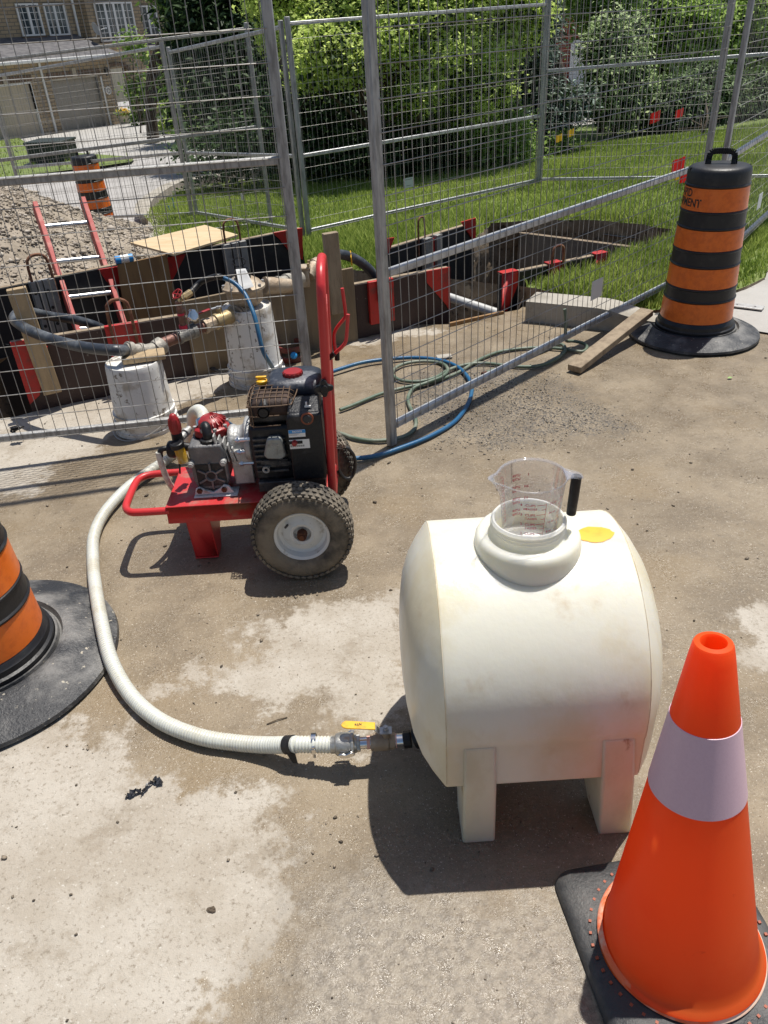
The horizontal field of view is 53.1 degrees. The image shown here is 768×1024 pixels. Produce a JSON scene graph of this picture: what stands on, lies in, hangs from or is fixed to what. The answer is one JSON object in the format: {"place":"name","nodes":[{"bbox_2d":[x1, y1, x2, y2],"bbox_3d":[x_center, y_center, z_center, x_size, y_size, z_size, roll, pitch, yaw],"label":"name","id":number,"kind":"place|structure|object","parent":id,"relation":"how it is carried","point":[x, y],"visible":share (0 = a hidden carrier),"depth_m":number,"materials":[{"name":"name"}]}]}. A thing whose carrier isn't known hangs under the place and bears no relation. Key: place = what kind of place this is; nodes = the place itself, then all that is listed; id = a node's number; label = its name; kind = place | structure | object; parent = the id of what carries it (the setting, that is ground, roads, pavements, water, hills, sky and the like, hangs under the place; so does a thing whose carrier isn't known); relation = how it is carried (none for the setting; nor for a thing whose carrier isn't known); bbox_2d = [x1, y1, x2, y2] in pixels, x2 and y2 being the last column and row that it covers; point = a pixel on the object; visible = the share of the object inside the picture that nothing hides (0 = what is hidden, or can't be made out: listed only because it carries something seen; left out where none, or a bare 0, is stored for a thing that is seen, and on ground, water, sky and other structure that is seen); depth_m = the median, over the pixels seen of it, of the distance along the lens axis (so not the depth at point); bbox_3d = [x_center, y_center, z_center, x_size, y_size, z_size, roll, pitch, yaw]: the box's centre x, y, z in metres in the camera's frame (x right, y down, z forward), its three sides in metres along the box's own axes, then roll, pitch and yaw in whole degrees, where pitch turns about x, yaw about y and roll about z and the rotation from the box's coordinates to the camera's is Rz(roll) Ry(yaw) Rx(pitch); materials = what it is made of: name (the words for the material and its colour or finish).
{"place":"outdoors","nodes":[
{"label":"outdoors","id":0,"kind":"place"},
{"bbox_2d":[0,138,131,176],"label":"verge","id":1,"kind":"structure","parent":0,"point":[25,170],"depth_m":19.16,"materials":[{"name":"green plant"}]},
{"bbox_2d":[23,137,76,165],"bbox_3d":[-8.525,-9.276,19.815,1.215,0.580,1.070,1,33,7],"label":"utility cabinet","id":2,"kind":"object","parent":1,"relation":"on","point":[62,145],"visible":0.41,"depth_m":19.49,"materials":[{"name":"metal"}]},
{"bbox_2d":[20,124,175,155],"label":"house driveway","id":3,"kind":"structure","parent":0,"point":[148,150],"depth_m":27.99,"materials":[{"name":"concrete"}]},
{"bbox_2d":[113,107,131,123],"bbox_3d":[-13.354,-20.350,39.459,0.876,0.842,0.877,6,34,15],"label":"flower pot","id":4,"kind":"object","parent":3,"relation":"on","point":[123,116],"visible":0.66,"depth_m":39.30,"materials":[{"name":"beige stone"}]},
{"bbox_2d":[109,24,158,125],"bbox_3d":[-11.240,-19.872,35.541,2.392,4.565,2.035,16,37,28],"label":"leafy shrub","id":5,"kind":"object","parent":3,"relation":"on","point":[129,48],"visible":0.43,"depth_m":35.32,"materials":[{"name":"green plant"}]},
{"bbox_2d":[110,68,127,101],"label":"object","id":6,"kind":"structure","parent":0,"point":[117,75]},
{"bbox_2d":[0,220,671,418],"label":"trench","id":7,"kind":"object","parent":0,"point":[492,260],"visible":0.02,"depth_m":6.69,"materials":[{"name":"soil"}]},
{"bbox_2d":[0,253,130,416],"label":"shoring panel","id":8,"kind":"object","parent":7,"relation":"attached to","point":[93,274],"visible":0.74,"depth_m":5.16,"materials":[{"name":"red paint"}]},
{"bbox_2d":[33,196,126,329],"bbox_3d":[-1.859,-1.151,5.149,0.359,1.599,1.630,-18,35,-21],"label":"ladder","id":9,"kind":"object","parent":7,"relation":"in","point":[111,291],"visible":0.44,"depth_m":5.22,"materials":[{"name":"metal"}]},
{"bbox_2d":[10,298,195,411],"bbox_3d":[-1.456,-0.278,4.530,0.907,1.969,0.099,-16,34,-18],"label":"shoring panel","id":10,"kind":"object","parent":7,"relation":"attached to","point":[132,326],"visible":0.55,"depth_m":4.15,"materials":[{"name":"red paint"}]},
{"bbox_2d":[6,286,61,395],"bbox_3d":[-1.794,-0.872,3.955,0.113,0.566,0.040,-16,34,-18],"label":"timber stake","id":11,"kind":"object","parent":10,"relation":"attached to","point":[37,350],"visible":0.84,"depth_m":3.95,"materials":[{"name":"brown wood"}]},
{"bbox_2d":[117,254,176,320],"bbox_3d":[-1.669,-1.557,5.400,0.391,0.421,0.015,-23,37,-28],"label":"plywood sheet","id":12,"kind":"object","parent":7,"relation":"on","point":[149,288],"visible":0.8,"depth_m":5.39,"materials":[{"name":"brown wood"}]},
{"bbox_2d":[114,253,133,264],"bbox_3d":[-1.770,-1.722,5.236,0.119,0.054,0.055,-19,36,-23],"label":"sealant tube","id":13,"kind":"object","parent":12,"relation":"on","point":[121,260],"visible":0.88,"depth_m":5.22,"materials":[{"name":"blue"}]},
{"bbox_2d":[167,218,304,309],"bbox_3d":[-1.041,-1.230,6.175,1.114,2.168,0.100,-23,37,-28],"label":"shoring panel","id":14,"kind":"object","parent":7,"relation":"attached to","point":[282,254],"visible":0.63,"depth_m":5.70,"materials":[{"name":"red paint"}]},
{"bbox_2d":[130,225,237,255],"bbox_3d":[-1.443,-2.032,5.732,0.593,0.035,0.803,20,39,32],"label":"plywood sheet","id":15,"kind":"object","parent":14,"relation":"on","point":[190,239],"visible":0.96,"depth_m":5.68,"materials":[{"name":"beige wood"}]},
{"bbox_2d":[182,267,357,375],"bbox_3d":[-0.623,-0.996,4.512,1.003,0.710,0.020,-16,34,-18],"label":"plywood sheet","id":16,"kind":"object","parent":7,"relation":"on","point":[289,311],"visible":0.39,"depth_m":4.43,"materials":[{"name":"brown wood"}]},
{"bbox_2d":[322,231,343,314],"bbox_3d":[-0.286,-1.361,4.400,0.092,0.458,0.040,-16,34,-18],"label":"timber stake","id":17,"kind":"object","parent":16,"relation":"attached to","point":[331,247],"visible":0.86,"depth_m":4.37,"materials":[{"name":"brown wood"}]},
{"bbox_2d":[354,266,449,337],"bbox_3d":[0.160,-0.732,5.094,0.632,1.958,0.098,-16,34,-18],"label":"shoring panel","id":18,"kind":"object","parent":7,"relation":"attached to","point":[367,307],"visible":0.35,"depth_m":4.74,"materials":[{"name":"red paint"}]},
{"bbox_2d":[387,216,475,321],"bbox_3d":[0.405,-1.271,6.132,0.095,2.127,1.025,24,42,36],"label":"shoring panel","id":19,"kind":"object","parent":7,"relation":"attached to","point":[457,265],"visible":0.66,"depth_m":5.74,"materials":[{"name":"red paint"}]},
{"bbox_2d":[450,311,503,326],"bbox_3d":[0.585,-1.203,4.857,0.394,0.060,0.020,-17,35,-20],"label":"edge board","id":20,"kind":"object","parent":7,"relation":"attached to","point":[467,320],"visible":0.43,"depth_m":4.83,"materials":[{"name":"brown wood"}]},
{"bbox_2d":[497,244,607,311],"bbox_3d":[1.173,-0.892,5.546,0.851,2.034,0.079,-18,35,-21],"label":"shoring panel","id":21,"kind":"object","parent":7,"relation":"attached to","point":[510,289],"visible":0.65,"depth_m":5.02,"materials":[{"name":"red paint"}]},
{"bbox_2d":[450,293,496,313],"bbox_3d":[0.620,-1.385,5.176,0.416,0.134,0.060,16,37,27],"label":"conduit pipe","id":22,"kind":"object","parent":21,"relation":"attached to","point":[456,299],"visible":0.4,"depth_m":5.16,"materials":[{"name":"white plastic"}]},
{"bbox_2d":[516,232,629,269],"bbox_3d":[1.632,-1.772,6.823,1.213,1.200,0.265,23,41,35],"label":"trench sheet","id":23,"kind":"object","parent":7,"relation":"in","point":[547,242],"visible":0.14,"depth_m":6.74,"materials":[{"name":"metal"}]},
{"bbox_2d":[0,101,767,1023],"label":"street","id":24,"kind":"structure","parent":0,"point":[152,875],"depth_m":2.11,"materials":[{"name":"grey concrete"}]},
{"bbox_2d":[10,425,23,432],"bbox_3d":[-1.802,-0.408,3.770,0.066,0.032,0.046,-4,32,0],"label":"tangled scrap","id":25,"kind":"object","parent":24,"relation":"on","point":[14,429],"visible":0.92,"depth_m":3.76,"materials":[{"name":"black plastic"}]},
{"bbox_2d":[0,522,118,748],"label":"traffic barrel","id":26,"kind":"object","parent":24,"relation":"on","point":[52,667],"visible":0.96,"depth_m":2.24,"materials":[{"name":"black plastic"}]},
{"bbox_2d":[0,186,162,344],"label":"spoil heap","id":27,"kind":"object","parent":24,"relation":"on","point":[15,247],"visible":0.26,"depth_m":6.09,"materials":[{"name":"grey gravel"}]},
{"bbox_2d":[0,185,163,283],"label":"heap stones","id":28,"kind":"object","parent":27,"relation":"on","point":[107,225],"visible":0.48,"depth_m":6.42,"materials":[{"name":"grey gravel"}]},
{"bbox_2d":[0,0,166,139],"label":"brick house","id":29,"kind":"structure","parent":24,"relation":"on","point":[60,21],"depth_m":37.47,"materials":[{"name":"beige brick"}]},
{"bbox_2d":[0,82,44,139],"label":"garage door","id":30,"kind":"structure","parent":29,"relation":"in","point":[18,104],"depth_m":35.85,"materials":[{"name":"beige metal"}]},
{"bbox_2d":[14,3,46,37],"bbox_3d":[-16.756,-23.278,36.473,0.120,1.400,1.340,17,38,29],"label":"window","id":31,"kind":"structure","parent":29,"relation":"in","point":[28,16],"depth_m":36.48,"materials":[{"name":"white glass"}]},
{"bbox_2d":[42,3,70,36],"bbox_3d":[-15.950,-23.961,37.523,0.120,1.420,1.290,17,38,29],"label":"window","id":32,"kind":"structure","parent":29,"relation":"in","point":[58,12],"depth_m":37.53,"materials":[{"name":"white glass"}]},
{"bbox_2d":[50,75,107,130],"bbox_3d":[-15.134,-20.258,38.168,0.210,2.300,2.880,17,38,29],"label":"garage door","id":33,"kind":"structure","parent":29,"relation":"in","point":[93,78],"depth_m":38.24,"materials":[{"name":"beige metal"}]},
{"bbox_2d":[93,2,137,42],"bbox_3d":[-13.766,-25.200,39.627,0.120,1.780,2.540,17,38,29],"label":"window","id":34,"kind":"structure","parent":29,"relation":"in","point":[119,12],"depth_m":39.53,"materials":[{"name":"white glass"}]},
{"bbox_2d":[140,5,159,38],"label":"window","id":35,"kind":"structure","parent":29,"relation":"in","point":[152,29],"depth_m":41.78,"materials":[{"name":"white glass"}]},
{"bbox_2d":[70,151,112,215],"bbox_3d":[-3.651,-4.013,9.625,0.793,0.977,0.793,-14,34,-14],"label":"traffic barrel","id":36,"kind":"object","parent":24,"relation":"on","point":[84,184],"visible":0.38,"depth_m":9.48,"materials":[{"name":"orange plastic"}]},
{"bbox_2d":[0,41,192,217],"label":"fence panel","id":37,"kind":"object","parent":24,"relation":"on","point":[9,149],"visible":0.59,"depth_m":8.98,"materials":[{"name":"metal"}]},
{"bbox_2d":[105,356,178,441],"bbox_3d":[-1.185,-0.565,3.721,0.316,0.345,0.334,14,36,25],"label":"bucket","id":38,"kind":"object","parent":24,"relation":"on","point":[143,433],"visible":0.74,"depth_m":3.63,"materials":[{"name":"white plastic"}]},
{"bbox_2d":[122,348,165,364],"bbox_3d":[-1.135,-0.736,3.632,0.197,0.031,0.100,-12,33,-12],"label":"wood block","id":39,"kind":"object","parent":38,"relation":"on","point":[152,352],"depth_m":3.60,"materials":[{"name":"beige wood"}]},
{"bbox_2d":[125,776,163,797],"bbox_3d":[-0.604,0.695,1.933,0.097,0.014,0.031,-24,37,-28],"label":"plastic scrap","id":40,"kind":"object","parent":24,"relation":"on","point":[156,780],"visible":1,"depth_m":1.93,"materials":[{"name":"black plastic"}]},
{"bbox_2d":[0,0,311,442],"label":"fence panel","id":41,"kind":"object","parent":24,"relation":"on","point":[281,160],"visible":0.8,"depth_m":3.04,"materials":[{"name":"metal"}]},
{"bbox_2d":[134,166,274,235],"bbox_3d":[-2.518,-3.945,10.047,1.792,0.545,7.457,-4,32,0],"label":"kerb curve","id":42,"kind":"object","parent":24,"relation":"on","point":[153,202],"visible":0.23,"depth_m":11.31,"materials":[{"name":"concrete"}]},
{"bbox_2d":[206,906,215,913],"bbox_3d":[-0.374,0.861,1.663,0.022,0.013,0.016,-4,32,0],"label":"clod","id":43,"kind":"object","parent":24,"relation":"on","point":[212,909],"visible":1,"depth_m":1.66,"materials":[{"name":"brown soil"}]},
{"bbox_2d":[210,365,227,371],"bbox_3d":[-0.912,-0.860,4.461,0.218,0.018,0.218,-4,32,0],"label":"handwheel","id":44,"kind":"object","parent":24,"relation":"on","point":[217,370],"visible":0.22,"depth_m":4.38,"materials":[{"name":"metal"}]},
{"bbox_2d":[86,404,360,762],"bbox_3d":[-0.717,0.068,2.486,0.554,0.504,1.963,-17,35,-20],"label":"suction hose","id":45,"kind":"object","parent":24,"relation":"on","point":[343,744],"visible":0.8,"depth_m":2.12,"materials":[{"name":"white plastic"}]},
{"bbox_2d":[122,253,356,578],"bbox_3d":[-0.513,-0.329,2.607,0.851,1.018,0.565,-4,32,0],"label":"pump cart","id":46,"kind":"object","parent":24,"relation":"on","point":[278,466],"visible":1,"depth_m":2.59,"materials":[{"name":"red paint"}]},
{"bbox_2d":[222,298,284,390],"bbox_3d":[-0.706,-0.903,4.136,0.317,0.420,0.334,-15,34,-17],"label":"bucket","id":47,"kind":"object","parent":24,"relation":"on","point":[267,330],"visible":0.66,"depth_m":4.05,"materials":[{"name":"white plastic"}]},
{"bbox_2d":[123,257,316,355],"bbox_3d":[-0.762,-1.112,3.957,0.226,0.341,1.340,20,40,33],"label":"pipe assembly","id":48,"kind":"object","parent":47,"relation":"on","point":[308,269],"visible":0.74,"depth_m":3.90,"materials":[{"name":"brown metal"}]},
{"bbox_2d":[8,308,129,355],"bbox_3d":[-1.664,-0.872,4.120,0.537,0.461,1.398,-15,34,-17],"label":"water hose","id":49,"kind":"object","parent":48,"relation":"attached to","point":[86,347],"visible":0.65,"depth_m":3.71,"materials":[{"name":"grey rubber"}]},
{"bbox_2d":[340,249,375,278],"bbox_3d":[-0.185,-1.374,4.681,0.127,0.483,0.568,22,40,34],"label":"water hose","id":50,"kind":"object","parent":48,"relation":"attached to","point":[366,267],"visible":0.31,"depth_m":4.63,"materials":[{"name":"black plastic"}]},
{"bbox_2d":[278,338,301,363],"bbox_3d":[-0.536,-0.937,4.481,0.203,0.090,0.217,-4,32,0],"label":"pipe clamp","id":51,"kind":"object","parent":24,"relation":"on","point":[293,351],"visible":0.47,"depth_m":4.42,"materials":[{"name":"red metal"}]},
{"bbox_2d":[190,273,473,460],"bbox_3d":[-0.132,-0.701,3.507,1.338,0.641,1.418,-11,33,-12],"label":"blue hose","id":52,"kind":"object","parent":24,"relation":"on","point":[198,283],"visible":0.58,"depth_m":3.68,"materials":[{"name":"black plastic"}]},
{"bbox_2d":[0,318,767,1023],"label":"grit","id":53,"kind":"object","parent":24,"relation":"on","point":[356,694],"visible":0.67,"depth_m":2.18,"materials":[{"name":"black gravel"}]},
{"bbox_2d":[436,353,452,358],"bbox_3d":[0.338,-0.873,4.313,0.085,0.006,0.055,-7,33,-5],"label":"tile scrap","id":54,"kind":"object","parent":24,"relation":"on","point":[444,356],"visible":0.85,"depth_m":4.31,"materials":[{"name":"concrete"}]},
{"bbox_2d":[338,308,588,442],"bbox_3d":[0.334,-0.806,3.985,1.675,0.249,0.652,-28,40,-33],"label":"garden hose","id":55,"kind":"object","parent":24,"relation":"on","point":[466,366],"visible":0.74,"depth_m":4.09,"materials":[{"name":"rubber"}]},
{"bbox_2d":[399,498,661,842],"bbox_3d":[0.315,0.305,1.798,0.571,0.725,0.576,-4,32,0],"label":"plastic tank","id":56,"kind":"object","parent":24,"relation":"on","point":[530,658],"visible":0.98,"depth_m":1.54,"materials":[{"name":"white plastic"}]},
{"bbox_2d":[341,721,403,750],"bbox_3d":[-0.028,0.558,1.913,0.151,0.088,0.045,-4,32,0],"label":"ball valve","id":57,"kind":"object","parent":56,"relation":"attached to","point":[385,738],"visible":0.98,"depth_m":1.91,"materials":[{"name":"silver metal"}]},
{"bbox_2d":[501,473,581,535],"bbox_3d":[0.302,-0.009,1.570,0.151,0.158,0.145,23,41,35],"label":"measuring jug","id":58,"kind":"object","parent":56,"relation":"in","point":[574,491],"visible":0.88,"depth_m":1.55,"materials":[{"name":"clear plastic"}]},
{"bbox_2d":[361,0,735,446],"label":"fence panel","id":59,"kind":"object","parent":24,"relation":"on","point":[385,272],"visible":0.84,"depth_m":3.46,"materials":[{"name":"metal"}]},
{"bbox_2d":[548,1,589,85],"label":"red brick house","id":60,"kind":"structure","parent":24,"relation":"on","point":[563,49],"depth_m":23.36,"materials":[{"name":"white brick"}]},
{"bbox_2d":[568,40,589,85],"bbox_3d":[6.568,-13.369,23.728,1.750,2.100,0.080,-4,32,0],"label":"garage door","id":61,"kind":"structure","parent":60,"relation":"in","point":[575,75],"depth_m":23.49,"materials":[{"name":"white paint"}]},
{"bbox_2d":[525,292,657,330],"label":"kerb","id":62,"kind":"structure","parent":24,"relation":"on","point":[618,316],"depth_m":4.61,"materials":[{"name":"concrete"}]},
{"bbox_2d":[568,308,652,372],"bbox_3d":[1.248,-0.946,4.208,0.080,0.142,0.742,26,43,38],"label":"timber plank","id":63,"kind":"object","parent":24,"relation":"on","point":[596,351],"visible":1,"depth_m":4.17,"materials":[{"name":"brown wood"}]},
{"bbox_2d":[555,631,767,1023],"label":"traffic cone","id":64,"kind":"object","parent":24,"relation":"on","point":[667,924],"visible":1,"depth_m":1.35,"materials":[{"name":"plastic"}]},
{"bbox_2d":[630,147,759,355],"bbox_3d":[1.743,-1.431,4.150,0.705,0.977,0.705,-4,32,0],"label":"traffic barrel","id":65,"kind":"object","parent":24,"relation":"on","point":[694,317],"visible":0.99,"depth_m":4.08,"materials":[{"name":"orange plastic"}]},
{"bbox_2d":[182,118,592,159],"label":"driveway","id":66,"kind":"structure","parent":0,"point":[332,157],"depth_m":17.36,"materials":[{"name":"concrete"}]},
{"bbox_2d":[144,117,767,309],"bbox_3d":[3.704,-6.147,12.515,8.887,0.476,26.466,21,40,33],"label":"lawn","id":67,"kind":"structure","parent":0,"point":[585,128],"depth_m":8.87,"materials":[{"name":"green plant"}]},
{"bbox_2d":[0,22,272,236],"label":"fence panel","id":68,"kind":"object","parent":67,"relation":"on","point":[105,146],"visible":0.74,"depth_m":7.38,"materials":[{"name":"metal"}]},
{"bbox_2d":[157,97,280,192],"bbox_3d":[-2.128,-4.935,10.635,2.069,1.374,1.418,-4,32,0],"label":"twiggy bush","id":69,"kind":"object","parent":67,"relation":"on","point":[212,147],"visible":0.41,"depth_m":10.57,"materials":[{"name":"green plant"}]},
{"bbox_2d":[166,20,304,235],"bbox_3d":[-1.518,-3.720,7.651,0.045,1.896,2.484,-24,37,-28],"label":"fence panel","id":70,"kind":"object","parent":67,"relation":"on","point":[284,64],"visible":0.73,"depth_m":7.41,"materials":[{"name":"metal"}]},
{"bbox_2d":[143,0,343,172],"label":"dark cedar","id":71,"kind":"object","parent":67,"relation":"on","point":[194,14],"visible":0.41,"depth_m":13.12,"materials":[{"name":"green plant"}]},
{"bbox_2d":[232,0,332,179],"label":"leafy shrub","id":72,"kind":"object","parent":67,"relation":"on","point":[285,8],"visible":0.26,"depth_m":9.62,"materials":[{"name":"green plant"}]},
{"bbox_2d":[230,0,566,184],"bbox_3d":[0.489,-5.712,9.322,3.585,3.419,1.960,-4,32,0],"label":"leafy shrub","id":73,"kind":"object","parent":67,"relation":"on","point":[350,8],"visible":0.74,"depth_m":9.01,"materials":[{"name":"green plant"}]},
{"bbox_2d":[284,0,548,234],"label":"fence panel","id":74,"kind":"object","parent":67,"relation":"on","point":[288,23],"visible":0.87,"depth_m":7.25,"materials":[{"name":"metal"}]},
{"bbox_2d":[379,69,552,168],"bbox_3d":[1.037,-4.974,9.974,2.367,1.517,1.248,-4,32,0],"label":"leafy shrub","id":75,"kind":"object","parent":67,"relation":"on","point":[498,130],"visible":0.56,"depth_m":9.85,"materials":[{"name":"green plant"}]},
{"bbox_2d":[303,202,678,269],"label":"edge grass","id":76,"kind":"structure","parent":67,"relation":"on","point":[358,236],"depth_m":6.62,"materials":[{"name":"green plant"}]},
{"bbox_2d":[495,126,590,159],"bbox_3d":[2.071,-5.034,10.659,1.523,0.810,0.852,-16,34,-19],"label":"leafy shrub","id":77,"kind":"object","parent":67,"relation":"on","point":[558,145],"visible":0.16,"depth_m":10.58,"materials":[{"name":"green plant"}]},
{"bbox_2d":[495,0,606,147],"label":"blue spruce","id":78,"kind":"object","parent":67,"relation":"on","point":[562,79],"visible":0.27,"depth_m":10.45,"materials":[{"name":"green plant"}]},
{"bbox_2d":[556,134,561,160],"bbox_3d":[2.252,-4.703,9.943,0.086,0.340,0.025,-4,32,0],"label":"marking flag","id":79,"kind":"object","parent":67,"relation":"on","point":[559,138],"visible":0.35,"depth_m":9.88,"materials":[{"name":"plastic"}]},
{"bbox_2d":[567,128,573,150],"bbox_3d":[2.510,-4.983,10.373,0.086,0.340,0.025,-4,32,0],"label":"marking flag","id":80,"kind":"object","parent":67,"relation":"on","point":[570,132],"visible":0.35,"depth_m":10.31,"materials":[{"name":"plastic"}]},
{"bbox_2d":[558,0,650,132],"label":"slim tree","id":81,"kind":"object","parent":67,"relation":"on","point":[573,3],"visible":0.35,"depth_m":12.05,"materials":[{"name":"green plant"}]},
{"bbox_2d":[564,0,663,136],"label":"variegated bush","id":82,"kind":"object","parent":67,"relation":"on","point":[604,71],"visible":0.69,"depth_m":11.46,"materials":[{"name":"green plant"}]},
{"bbox_2d":[539,222,767,309],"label":"long grass","id":83,"kind":"structure","parent":67,"relation":"on","point":[749,244],"depth_m":5.05,"materials":[{"name":"green plant"}]},
{"bbox_2d":[539,0,767,182],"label":"fence panel","id":84,"kind":"object","parent":67,"relation":"on","point":[677,61],"visible":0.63,"depth_m":7.66,"materials":[{"name":"metal"}]},
{"bbox_2d":[650,110,660,134],"bbox_3d":[4.063,-5.845,11.558,0.146,0.340,0.025,-4,32,0],"label":"marking flag","id":85,"kind":"object","parent":67,"relation":"on","point":[656,117],"visible":0.73,"depth_m":11.52,"materials":[{"name":"plastic"}]},
{"bbox_2d":[671,156,685,183],"bbox_3d":[2.811,-3.247,7.380,0.120,0.300,0.025,-4,32,0],"label":"marking flag","id":86,"kind":"object","parent":67,"relation":"on","point":[675,167],"visible":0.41,"depth_m":7.34,"materials":[{"name":"plastic"}]},
{"bbox_2d":[675,108,683,123],"bbox_3d":[4.234,-5.607,11.079,0.112,0.380,0.025,-4,32,0],"label":"marking flag","id":87,"kind":"object","parent":67,"relation":"on","point":[679,111],"visible":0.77,"depth_m":11.01,"materials":[{"name":"plastic"}]},
{"bbox_2d":[679,174,686,183],"bbox_3d":[2.707,-2.953,6.927,0.103,0.270,0.025,-4,32,0],"label":"marking flag","id":88,"kind":"object","parent":67,"relation":"on","point":[684,179],"visible":0.15,"depth_m":6.90,"materials":[{"name":"plastic"}]},
{"bbox_2d":[630,0,767,85],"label":"broadleaf tree","id":89,"kind":"object","parent":67,"relation":"on","point":[736,28],"visible":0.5,"depth_m":12.94,"materials":[{"name":"green plant"}]},
{"bbox_2d":[632,47,767,133],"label":"juniper","id":90,"kind":"object","parent":67,"relation":"on","point":[725,105],"visible":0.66,"depth_m":11.79,"materials":[{"name":"green plant"}]},
{"bbox_2d":[721,0,767,239],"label":"fence panel","id":91,"kind":"object","parent":67,"relation":"on","point":[737,86],"visible":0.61,"depth_m":4.65,"materials":[{"name":"metal"}]},
{"bbox_2d":[145,218,767,320],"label":"lawn edge","id":92,"kind":"object","parent":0,"point":[471,291],"visible":0.05,"depth_m":5.24,"materials":[{"name":"soil"}]},
{"bbox_2d":[399,358,666,456],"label":"loose gravel","id":93,"kind":"structure","parent":0,"point":[511,411],"depth_m":3.68,"materials":[{"name":"grey gravel"}]},
{"bbox_2d":[733,272,767,332],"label":"sidewalk","id":94,"kind":"structure","parent":0,"point":[756,294],"depth_m":4.76,"materials":[{"name":"concrete"}]},
{"bbox_2d":[734,302,764,309],"bbox_3d":[2.179,-1.273,4.733,0.289,0.009,0.075,17,38,30],"label":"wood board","id":95,"kind":"object","parent":94,"relation":"on","point":[748,306],"visible":0.7,"depth_m":4.69,"materials":[{"name":"wood"}]},
{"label":"verge","id":96,"kind":"structure","parent":0,"visible":0},
{"bbox_2d":[140,54,173,132],"bbox_3d":[-7.725,-14.992,27.539,3.339,3.026,3.131,-4,32,0],"label":"leafy shrub","id":97,"kind":"object","parent":96,"relation":"on","point":[160,125],"visible":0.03,"depth_m":27.54,"materials":[{"name":"green plant"}]},
{"bbox_2d":[134,0,219,150],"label":"dark cedar","id":98,"kind":"object","parent":96,"relation":"on","point":[152,10],"visible":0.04,"depth_m":20.79,"materials":[{"name":"green plant"}]}
]}

